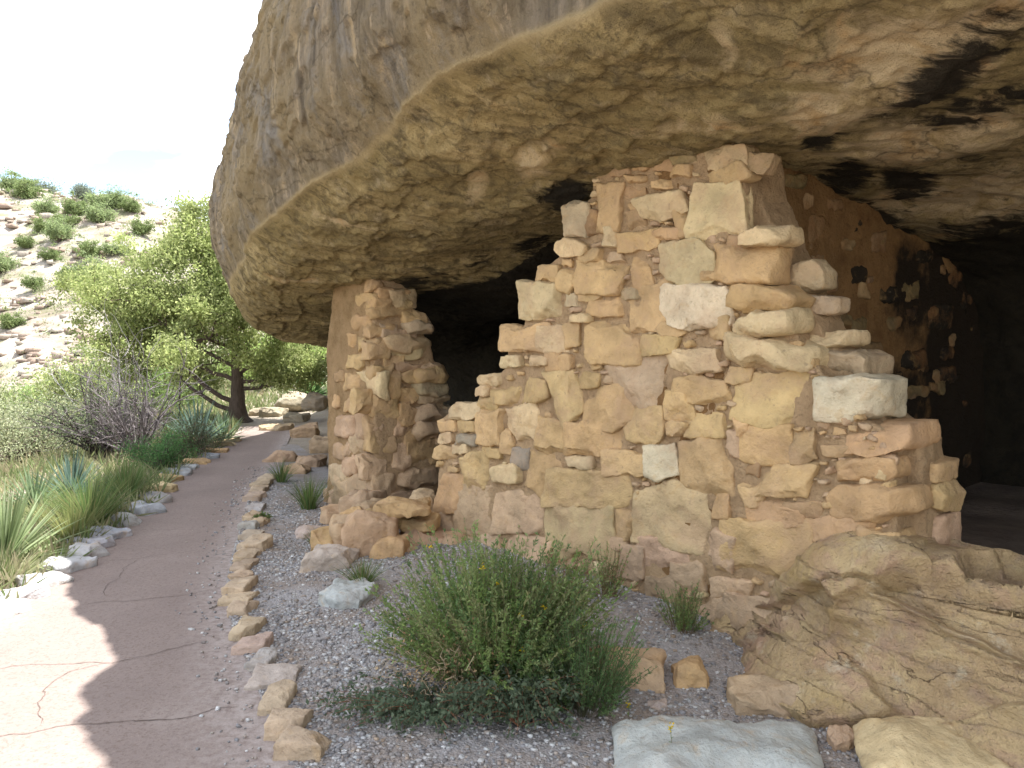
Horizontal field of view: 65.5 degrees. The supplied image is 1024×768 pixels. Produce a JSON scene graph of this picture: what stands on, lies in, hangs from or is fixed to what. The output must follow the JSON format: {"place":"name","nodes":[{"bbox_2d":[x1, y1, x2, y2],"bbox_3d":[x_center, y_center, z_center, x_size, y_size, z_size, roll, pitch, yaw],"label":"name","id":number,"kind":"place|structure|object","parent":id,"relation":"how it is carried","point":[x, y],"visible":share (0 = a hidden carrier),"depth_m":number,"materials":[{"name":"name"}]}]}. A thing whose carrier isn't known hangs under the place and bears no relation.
{"place":"outdoors","nodes":[
{"label":"outdoors","id":0,"kind":"place"},
{"bbox_2d":[0,0,261,220],"label":"sky","id":1,"kind":"structure","parent":0,"point":[139,96],"materials":[{"name":"white"}]},
{"bbox_2d":[0,425,300,767],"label":"path","id":2,"kind":"structure","parent":0,"point":[47,639],"depth_m":4.04,"materials":[{"name":"concrete"}]},
{"bbox_2d":[0,596,31,617],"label":"kerb stone","id":3,"kind":"object","parent":2,"relation":"on","point":[9,607],"visible":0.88,"depth_m":4.68,"materials":[{"name":"stone"}]},
{"bbox_2d":[0,583,50,600],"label":"kerb stone","id":4,"kind":"object","parent":2,"relation":"on","point":[31,591],"visible":0.66,"depth_m":4.92,"materials":[{"name":"stone"}]},
{"bbox_2d":[15,571,73,587],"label":"kerb stone","id":5,"kind":"object","parent":2,"relation":"on","point":[55,578],"visible":0.52,"depth_m":5.22,"materials":[{"name":"stone"}]},
{"bbox_2d":[2,513,235,735],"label":"path cracks","id":6,"kind":"object","parent":2,"relation":"on","point":[103,662],"visible":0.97,"depth_m":3.52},
{"bbox_2d":[0,188,328,587],"bbox_3d":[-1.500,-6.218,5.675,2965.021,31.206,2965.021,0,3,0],"label":"ground","id":7,"kind":"structure","parent":0,"point":[43,268],"depth_m":59.63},
{"bbox_2d":[0,247,20,273],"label":"hillside juniper","id":8,"kind":"object","parent":7,"relation":"on","point":[4,265],"visible":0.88,"depth_m":63.26,"materials":[{"name":"green plant"}]},
{"bbox_2d":[0,304,27,329],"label":"hillside juniper","id":9,"kind":"object","parent":7,"relation":"on","point":[8,320],"visible":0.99,"depth_m":53.34,"materials":[{"name":"green plant"}]},
{"bbox_2d":[0,165,28,192],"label":"hillside juniper","id":10,"kind":"object","parent":7,"relation":"on","point":[6,181],"visible":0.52,"depth_m":86.95,"materials":[{"name":"green plant"}]},
{"bbox_2d":[5,172,44,198],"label":"hillside juniper","id":11,"kind":"object","parent":7,"relation":"on","point":[20,185],"visible":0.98,"depth_m":84.47,"materials":[{"name":"green plant"}]},
{"bbox_2d":[12,231,37,248],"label":"hillside juniper","id":12,"kind":"object","parent":7,"relation":"on","point":[25,243],"visible":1,"depth_m":67.23,"materials":[{"name":"green plant"}]},
{"bbox_2d":[17,270,48,289],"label":"hillside juniper","id":13,"kind":"object","parent":7,"relation":"on","point":[35,281],"visible":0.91,"depth_m":58.45,"materials":[{"name":"green plant"}]},
{"bbox_2d":[0,544,66,584],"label":"grass clump","id":14,"kind":"object","parent":7,"relation":"on","point":[27,571],"visible":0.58,"depth_m":5.30,"materials":[{"name":"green plant"}]},
{"bbox_2d":[0,463,73,512],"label":"yucca plant","id":15,"kind":"object","parent":7,"relation":"on","point":[39,488],"visible":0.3,"depth_m":7.63,"materials":[{"name":"green plant"}]},
{"bbox_2d":[26,191,61,213],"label":"hillside juniper","id":16,"kind":"object","parent":7,"relation":"on","point":[42,206],"visible":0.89,"depth_m":75.65,"materials":[{"name":"green plant"}]},
{"bbox_2d":[2,370,86,423],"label":"green shrub","id":17,"kind":"object","parent":7,"relation":"on","point":[25,387],"visible":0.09,"depth_m":21.44,"materials":[{"name":"green plant"}]},
{"bbox_2d":[0,476,94,585],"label":"yucca plant","id":18,"kind":"object","parent":7,"relation":"on","point":[9,528],"visible":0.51,"depth_m":5.71,"materials":[{"name":"green plant"}]},
{"bbox_2d":[38,214,76,242],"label":"hillside juniper","id":19,"kind":"object","parent":7,"relation":"on","point":[53,231],"visible":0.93,"depth_m":67.74,"materials":[{"name":"green plant"}]},
{"bbox_2d":[17,444,107,501],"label":"yucca plant","id":20,"kind":"object","parent":7,"relation":"on","point":[67,470],"visible":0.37,"depth_m":8.19,"materials":[{"name":"green plant"}]},
{"bbox_2d":[39,555,97,573],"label":"kerb stone","id":21,"kind":"object","parent":7,"relation":"on","point":[74,563],"visible":0.7,"depth_m":5.54,"materials":[{"name":"stone"}]},
{"bbox_2d":[35,493,111,541],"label":"grass clump","id":22,"kind":"object","parent":7,"relation":"on","point":[75,515],"visible":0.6,"depth_m":6.22,"materials":[{"name":"green plant"}]},
{"bbox_2d":[57,191,91,215],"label":"hillside juniper","id":23,"kind":"object","parent":7,"relation":"on","point":[71,206],"visible":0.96,"depth_m":74.39,"materials":[{"name":"green plant"}]},
{"bbox_2d":[0,358,154,464],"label":"silvery shrub","id":24,"kind":"object","parent":7,"relation":"on","point":[10,445],"visible":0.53,"depth_m":12.40,"materials":[{"name":"green plant"}]},
{"bbox_2d":[60,179,97,200],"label":"hillside juniper","id":25,"kind":"object","parent":7,"relation":"on","point":[80,189],"visible":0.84,"depth_m":82.17,"materials":[{"name":"green plant"}]},
{"bbox_2d":[60,542,109,557],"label":"kerb stone","id":26,"kind":"object","parent":7,"relation":"on","point":[85,548],"visible":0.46,"depth_m":5.85,"materials":[{"name":"stone"}]},
{"bbox_2d":[14,337,158,426],"bbox_3d":[-9.166,0.045,17.167,3.152,2.124,2.425,1,3,20],"label":"green shrub","id":27,"kind":"object","parent":7,"relation":"on","point":[72,368],"visible":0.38,"depth_m":16.70,"materials":[{"name":"green plant"}]},
{"bbox_2d":[13,293,162,424],"bbox_3d":[-7.386,-0.001,13.748,3.155,3.142,2.163,0,3,0],"label":"dead shrub","id":28,"kind":"object","parent":7,"relation":"on","point":[104,371],"visible":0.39,"depth_m":13.40,"materials":[{"name":"grey plant"}]},
{"bbox_2d":[72,233,103,257],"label":"hillside juniper","id":29,"kind":"object","parent":7,"relation":"on","point":[86,245],"visible":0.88,"depth_m":63.74,"materials":[{"name":"green plant"}]},
{"bbox_2d":[29,469,148,525],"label":"grass clump","id":30,"kind":"object","parent":7,"relation":"on","point":[90,492],"visible":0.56,"depth_m":6.74,"materials":[{"name":"green plant"}]},
{"bbox_2d":[66,533,115,547],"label":"kerb stone","id":31,"kind":"object","parent":7,"relation":"on","point":[107,543],"visible":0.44,"depth_m":6.15,"materials":[{"name":"stone"}]},
{"bbox_2d":[80,199,120,222],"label":"hillside juniper","id":32,"kind":"object","parent":7,"relation":"on","point":[98,213],"visible":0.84,"depth_m":73.76,"materials":[{"name":"green plant"}]},
{"bbox_2d":[77,184,126,209],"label":"hillside juniper","id":33,"kind":"object","parent":7,"relation":"on","point":[100,198],"visible":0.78,"depth_m":76.20,"materials":[{"name":"green plant"}]},
{"bbox_2d":[0,351,209,458],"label":"silvery shrub","id":34,"kind":"object","parent":7,"relation":"on","point":[84,439],"visible":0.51,"depth_m":11.22,"materials":[{"name":"grey plant"}]},
{"bbox_2d":[91,525,132,539],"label":"kerb stone","id":35,"kind":"object","parent":7,"relation":"on","point":[117,533],"visible":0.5,"depth_m":6.47,"materials":[{"name":"stone"}]},
{"bbox_2d":[13,324,215,457],"bbox_3d":[-5.401,0.103,11.192,2.604,1.956,2.409,3,4,40],"label":"dead shrub","id":36,"kind":"object","parent":7,"relation":"on","point":[122,430],"visible":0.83,"depth_m":10.88,"materials":[{"name":"grey plant"}]},
{"bbox_2d":[78,453,167,501],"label":"grass clump","id":37,"kind":"object","parent":7,"relation":"on","point":[132,477],"visible":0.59,"depth_m":7.83,"materials":[{"name":"green plant"}]},
{"bbox_2d":[106,512,141,527],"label":"kerb stone","id":38,"kind":"object","parent":7,"relation":"on","point":[134,520],"visible":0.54,"depth_m":6.91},
{"bbox_2d":[117,193,145,212],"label":"hillside juniper","id":39,"kind":"object","parent":7,"relation":"on","point":[133,205],"visible":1,"depth_m":76.15,"materials":[{"name":"green plant"}]},
{"bbox_2d":[0,189,266,400],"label":"hillside scree","id":40,"kind":"structure","parent":7,"relation":"on","point":[31,355],"depth_m":55.91,"materials":[{"name":"stone"}]},
{"bbox_2d":[126,212,155,235],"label":"hillside juniper","id":41,"kind":"object","parent":7,"relation":"on","point":[139,227],"visible":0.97,"depth_m":69.84,"materials":[{"name":"green plant"}]},
{"bbox_2d":[119,500,166,515],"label":"kerb stone","id":42,"kind":"object","parent":7,"relation":"on","point":[140,508],"visible":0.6,"depth_m":7.35,"materials":[{"name":"stone"}]},
{"bbox_2d":[0,182,292,395],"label":"hillside brush","id":43,"kind":"object","parent":7,"relation":"on","point":[38,289],"visible":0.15,"depth_m":64.85,"materials":[{"name":"green plant"}]},
{"bbox_2d":[93,359,211,412],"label":"green shrub","id":44,"kind":"object","parent":7,"relation":"on","point":[161,391],"visible":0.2,"depth_m":18.98,"materials":[{"name":"green plant"}]},
{"bbox_2d":[109,421,201,472],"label":"green shrub","id":45,"kind":"object","parent":7,"relation":"on","point":[161,450],"visible":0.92,"depth_m":9.59,"materials":[{"name":"green plant"}]},
{"bbox_2d":[0,368,328,598],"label":"ground cover","id":46,"kind":"object","parent":7,"relation":"on","point":[11,468],"visible":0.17,"depth_m":9.24,"materials":[{"name":"green plant"}]},
{"bbox_2d":[300,391,327,411],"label":"rock","id":47,"kind":"object","parent":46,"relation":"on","point":[314,401],"visible":0.94,"depth_m":15.41,"materials":[{"name":"stone"}]},
{"bbox_2d":[33,189,327,422],"bbox_3d":[-6.128,-0.987,15.774,5.178,5.745,5.206,-2,4,-38],"label":"juniper tree","id":48,"kind":"object","parent":7,"relation":"on","point":[198,301],"visible":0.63,"depth_m":15.19,"materials":[{"name":"green plant"}]},
{"bbox_2d":[147,413,228,458],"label":"green shrub","id":49,"kind":"object","parent":7,"relation":"on","point":[197,440],"visible":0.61,"depth_m":10.77,"materials":[{"name":"green plant"}]},
{"bbox_2d":[150,394,241,443],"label":"yucca plant","id":50,"kind":"object","parent":7,"relation":"on","point":[206,419],"visible":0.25,"depth_m":11.96,"materials":[{"name":"green plant"}]},
{"bbox_2d":[207,408,253,440],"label":"yucca plant","id":51,"kind":"object","parent":7,"relation":"on","point":[225,424],"visible":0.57,"depth_m":12.62,"materials":[{"name":"green plant"}]},
{"bbox_2d":[259,407,288,417],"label":"rock","id":52,"kind":"object","parent":7,"relation":"on","point":[272,412],"visible":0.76,"depth_m":16.74,"materials":[{"name":"stone"}]},
{"bbox_2d":[259,422,294,430],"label":"rock","id":53,"kind":"object","parent":7,"relation":"on","point":[276,427],"visible":0.7,"depth_m":14.20,"materials":[{"name":"stone"}]},
{"bbox_2d":[274,391,306,411],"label":"boulder","id":54,"kind":"object","parent":7,"relation":"on","point":[292,403],"visible":0.54,"depth_m":17.18,"materials":[{"name":"stone"}]},
{"bbox_2d":[283,412,310,422],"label":"rock","id":55,"kind":"object","parent":7,"relation":"on","point":[295,417],"visible":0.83,"depth_m":15.66,"materials":[{"name":"stone"}]},
{"bbox_2d":[289,422,319,437],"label":"rock","id":56,"kind":"object","parent":7,"relation":"on","point":[309,430],"visible":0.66,"depth_m":13.30,"materials":[{"name":"stone"}]},
{"bbox_2d":[309,435,328,452],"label":"rock","id":57,"kind":"object","parent":7,"relation":"on","point":[318,444],"visible":0.53,"depth_m":11.44,"materials":[{"name":"stone"}]},
{"bbox_2d":[175,444,861,767],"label":"gravel ground","id":58,"kind":"structure","parent":0,"point":[321,473],"depth_m":3.90,"materials":[{"name":"gravel"}]},
{"bbox_2d":[217,591,259,605],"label":"kerb stone","id":59,"kind":"object","parent":58,"relation":"on","point":[226,600],"visible":0.66,"depth_m":4.86,"materials":[{"name":"stone"}]},
{"bbox_2d":[221,575,257,594],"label":"kerb stone","id":60,"kind":"object","parent":58,"relation":"on","point":[243,584],"visible":0.8,"depth_m":5.06,"materials":[{"name":"stone"}]},
{"bbox_2d":[226,600,259,617],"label":"kerb stone","id":61,"kind":"object","parent":58,"relation":"on","point":[238,607],"visible":0.68,"depth_m":4.63,"materials":[{"name":"stone"}]},
{"bbox_2d":[229,558,258,571],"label":"kerb stone","id":62,"kind":"object","parent":58,"relation":"on","point":[245,564],"visible":0.66,"depth_m":5.55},
{"bbox_2d":[232,548,261,562],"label":"kerb stone","id":63,"kind":"object","parent":58,"relation":"on","point":[241,554],"visible":0.67,"depth_m":5.81,"materials":[{"name":"stone"}]},
{"bbox_2d":[228,615,267,640],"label":"kerb stone","id":64,"kind":"object","parent":58,"relation":"on","point":[246,625],"visible":0.81,"depth_m":4.29,"materials":[{"name":"stone"}]},
{"bbox_2d":[230,631,273,654],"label":"kerb stone","id":65,"kind":"object","parent":58,"relation":"on","point":[250,644],"visible":0.73,"depth_m":4.08,"materials":[{"name":"stone"}]},
{"bbox_2d":[236,533,272,551],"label":"kerb stone","id":66,"kind":"object","parent":58,"relation":"on","point":[262,542],"visible":0.66,"depth_m":6.05,"materials":[{"name":"stone"}]},
{"bbox_2d":[244,647,277,671],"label":"kerb stone","id":67,"kind":"object","parent":58,"relation":"on","point":[266,655],"visible":0.72,"depth_m":3.90,"materials":[{"name":"stone"}]},
{"bbox_2d":[244,662,301,690],"bbox_3d":[-1.114,1.383,3.738,0.225,0.089,0.223,0,3,0],"label":"kerb stone","id":68,"kind":"object","parent":58,"relation":"on","point":[264,676],"visible":0.71,"depth_m":3.72,"materials":[{"name":"stone"}]},
{"bbox_2d":[257,679,297,715],"bbox_3d":[-1.029,1.393,3.516,0.130,0.097,0.270,0,3,0],"label":"kerb stone","id":69,"kind":"object","parent":58,"relation":"on","point":[280,693],"visible":0.73,"depth_m":3.48,"materials":[{"name":"stone"}]},
{"bbox_2d":[262,450,298,461],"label":"rock","id":70,"kind":"object","parent":58,"relation":"on","point":[290,456],"visible":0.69,"depth_m":10.49,"materials":[{"name":"stone"}]},
{"bbox_2d":[262,457,301,482],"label":"grass clump","id":71,"kind":"object","parent":58,"relation":"on","point":[281,476],"visible":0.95,"depth_m":8.97,"materials":[{"name":"green plant"}]},
{"bbox_2d":[263,708,313,741],"bbox_3d":[-0.926,1.401,3.267,0.176,0.118,0.219,0,3,0],"label":"kerb stone","id":72,"kind":"object","parent":58,"relation":"on","point":[278,721],"visible":0.71,"depth_m":3.22,"materials":[{"name":"stone"}]},
{"bbox_2d":[272,724,331,761],"bbox_3d":[-0.807,1.409,3.091,0.203,0.124,0.160,0,3,0],"label":"kerb stone","id":73,"kind":"object","parent":58,"relation":"on","point":[297,743],"visible":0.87,"depth_m":3.02,"materials":[{"name":"stone"}]},
{"bbox_2d":[283,473,331,509],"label":"grass clump","id":74,"kind":"object","parent":58,"relation":"on","point":[309,499],"visible":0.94,"depth_m":7.52,"materials":[{"name":"green plant"}]},
{"bbox_2d":[296,454,326,466],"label":"rock","id":75,"kind":"object","parent":58,"relation":"on","point":[318,460],"visible":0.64,"depth_m":10.11,"materials":[{"name":"stone"}]},
{"bbox_2d":[310,526,332,550],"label":"rubble block","id":76,"kind":"object","parent":58,"relation":"on","point":[320,535],"depth_m":5.94,"materials":[{"name":"stone"}]},
{"bbox_2d":[319,504,338,524],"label":"rubble block","id":77,"kind":"object","parent":58,"relation":"on","point":[328,511],"depth_m":6.98,"materials":[{"name":"stone"}]},
{"bbox_2d":[299,543,359,572],"bbox_3d":[-1.277,1.238,5.663,0.374,0.212,0.460,0,3,0],"label":"rock","id":78,"kind":"object","parent":58,"relation":"on","point":[320,558],"visible":0.77,"depth_m":5.46,"materials":[{"name":"stone"}]},
{"bbox_2d":[329,514,348,544],"bbox_3d":[-1.240,1.223,6.092,0.306,0.464,0.396,0,3,-8],"label":"rubble block","id":79,"kind":"object","parent":58,"relation":"on","point":[336,523],"depth_m":5.93,"materials":[{"name":"stone"}]},
{"bbox_2d":[317,577,376,609],"bbox_3d":[-1.006,1.305,4.869,0.340,0.168,0.329,0,3,0],"label":"rock","id":80,"kind":"object","parent":58,"relation":"on","point":[340,594],"visible":0.82,"depth_m":4.78,"materials":[{"name":"stone"}]},
{"bbox_2d":[329,556,390,581],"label":"grass clump","id":81,"kind":"object","parent":58,"relation":"on","point":[362,574],"visible":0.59,"depth_m":5.08,"materials":[{"name":"green plant"}]},
{"bbox_2d":[338,489,386,513],"bbox_3d":[-1.304,1.104,6.967,0.338,0.400,0.432,1,3,12],"label":"rubble block","id":82,"kind":"object","parent":58,"relation":"on","point":[354,497],"depth_m":6.83,"materials":[{"name":"stone"}]},
{"bbox_2d":[341,509,399,556],"bbox_3d":[-1.054,1.199,5.917,0.466,0.565,0.455,0,3,0],"label":"rubble block","id":83,"kind":"object","parent":58,"relation":"on","point":[363,531],"depth_m":5.75,"materials":[{"name":"stone"}]},
{"bbox_2d":[373,496,431,517],"bbox_3d":[-0.833,0.940,6.071,0.452,0.137,0.405,0,3,0],"label":"rubble block","id":84,"kind":"object","parent":83,"relation":"on","point":[396,506],"depth_m":5.94,"materials":[{"name":"stone"}]},
{"bbox_2d":[409,488,435,510],"bbox_3d":[-0.696,1.107,6.644,0.359,0.462,0.452,0,3,0],"label":"rubble block","id":85,"kind":"object","parent":84,"relation":"on","point":[418,493],"depth_m":6.54,"materials":[{"name":"stone"}]},
{"bbox_2d":[323,279,450,503],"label":"ruin wall","id":86,"kind":"structure","parent":58,"relation":"on","point":[388,388],"depth_m":7.27,"materials":[{"name":"stone"}]},
{"bbox_2d":[369,533,409,559],"bbox_3d":[-0.897,1.294,5.793,0.322,0.414,0.327,0,3,0],"label":"rubble block","id":87,"kind":"object","parent":58,"relation":"on","point":[384,547],"depth_m":5.66,"materials":[{"name":"stone"}]},
{"bbox_2d":[306,668,511,743],"bbox_3d":[-0.351,1.344,3.369,1.003,0.159,0.509,0,3,0],"label":"milkvetch plant","id":88,"kind":"object","parent":58,"relation":"on","point":[395,707],"visible":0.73,"depth_m":3.29,"materials":[{"name":"green plant"}]},
{"bbox_2d":[400,526,443,545],"bbox_3d":[-0.643,1.328,6.150,0.418,0.482,0.452,-1,3,-14],"label":"rubble block","id":89,"kind":"object","parent":58,"relation":"on","point":[424,536],"depth_m":5.97,"materials":[{"name":"stone"}]},
{"bbox_2d":[399,512,440,532],"bbox_3d":[-0.706,1.074,6.154,0.308,0.153,0.342,0,3,0],"label":"rubble block","id":90,"kind":"object","parent":89,"relation":"on","point":[419,523],"depth_m":6.05,"materials":[{"name":"stone"}]},
{"bbox_2d":[337,600,532,723],"bbox_3d":[-0.326,1.203,3.471,0.832,0.517,0.427,0,3,0],"label":"dry plant","id":91,"kind":"object","parent":58,"relation":"on","point":[445,664],"visible":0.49,"depth_m":3.42,"materials":[{"name":"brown plant"}]},
{"bbox_2d":[352,518,637,695],"bbox_3d":[-0.070,1.021,3.755,1.200,0.734,1.252,-2,4,-35],"label":"rabbitbrush bush","id":92,"kind":"object","parent":58,"relation":"on","point":[482,595],"visible":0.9,"depth_m":3.58,"materials":[{"name":"green plant"}]},
{"bbox_2d":[433,658,595,738],"bbox_3d":[0.009,1.293,3.285,0.674,0.265,0.412,0,3,0],"label":"milkvetch plant","id":93,"kind":"object","parent":58,"relation":"on","point":[521,709],"visible":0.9,"depth_m":3.22,"materials":[{"name":"green plant"}]},
{"bbox_2d":[506,597,657,718],"bbox_3d":[0.291,1.174,3.450,0.603,0.466,0.662,2,4,31],"label":"rabbitbrush bush","id":94,"kind":"object","parent":58,"relation":"on","point":[600,679],"visible":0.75,"depth_m":3.38,"materials":[{"name":"green plant"}]},
{"bbox_2d":[580,541,635,597],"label":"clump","id":95,"kind":"object","parent":58,"relation":"on","point":[605,577],"visible":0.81,"depth_m":4.62,"materials":[{"name":"green plant"}]},
{"bbox_2d":[588,645,666,693],"bbox_3d":[0.525,1.333,3.719,0.388,0.212,0.328,1,3,11],"label":"rock","id":96,"kind":"object","parent":58,"relation":"on","point":[654,657],"visible":0.41,"depth_m":3.61,"materials":[{"name":"stone"}]},
{"bbox_2d":[652,580,714,634],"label":"clump","id":97,"kind":"object","parent":58,"relation":"on","point":[683,616],"visible":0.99,"depth_m":4.16,"materials":[{"name":"green plant"}]},
{"bbox_2d":[671,655,709,688],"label":"rock","id":98,"kind":"object","parent":58,"relation":"on","point":[689,671],"visible":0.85,"depth_m":3.62,"materials":[{"name":"stone"}]},
{"bbox_2d":[431,143,965,629],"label":"ruin wall","id":99,"kind":"structure","parent":58,"relation":"on","point":[807,433],"depth_m":4.34,"materials":[{"name":"stone"}]},
{"bbox_2d":[610,715,823,767],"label":"boulder","id":100,"kind":"object","parent":58,"relation":"on","point":[708,743],"visible":1,"depth_m":2.97,"materials":[{"name":"stone"}]},
{"bbox_2d":[726,674,798,718],"bbox_3d":[1.187,1.381,3.492,0.483,0.176,0.285,0,3,0],"label":"rock","id":101,"kind":"object","parent":58,"relation":"on","point":[755,694],"visible":0.57,"depth_m":3.42,"materials":[{"name":"stone"}]},
{"bbox_2d":[826,724,854,751],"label":"rock","id":102,"kind":"object","parent":58,"relation":"on","point":[840,737],"visible":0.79,"depth_m":3.11,"materials":[{"name":"stone"}]},
{"bbox_2d":[208,0,1023,486],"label":"cliff overhang","id":103,"kind":"object","parent":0,"point":[446,160],"visible":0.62,"depth_m":4.62,"materials":[{"name":"stone"}]},
{"bbox_2d":[710,531,1023,767],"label":"bedrock ledge","id":104,"kind":"object","parent":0,"point":[877,626],"visible":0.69,"depth_m":3.35,"materials":[{"name":"stone"}]},
{"bbox_2d":[852,716,1011,767],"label":"boulder","id":105,"kind":"object","parent":104,"relation":"on","point":[916,742],"visible":0.97,"depth_m":2.90,"materials":[{"name":"stone"}]},
{"bbox_2d":[960,482,1023,554],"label":"alcove floor","id":106,"kind":"structure","parent":0,"point":[992,515],"depth_m":5.19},
{"bbox_2d":[655,143,985,593],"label":"plastered wall","id":107,"kind":"structure","parent":106,"relation":"on","point":[913,311],"depth_m":5.46,"materials":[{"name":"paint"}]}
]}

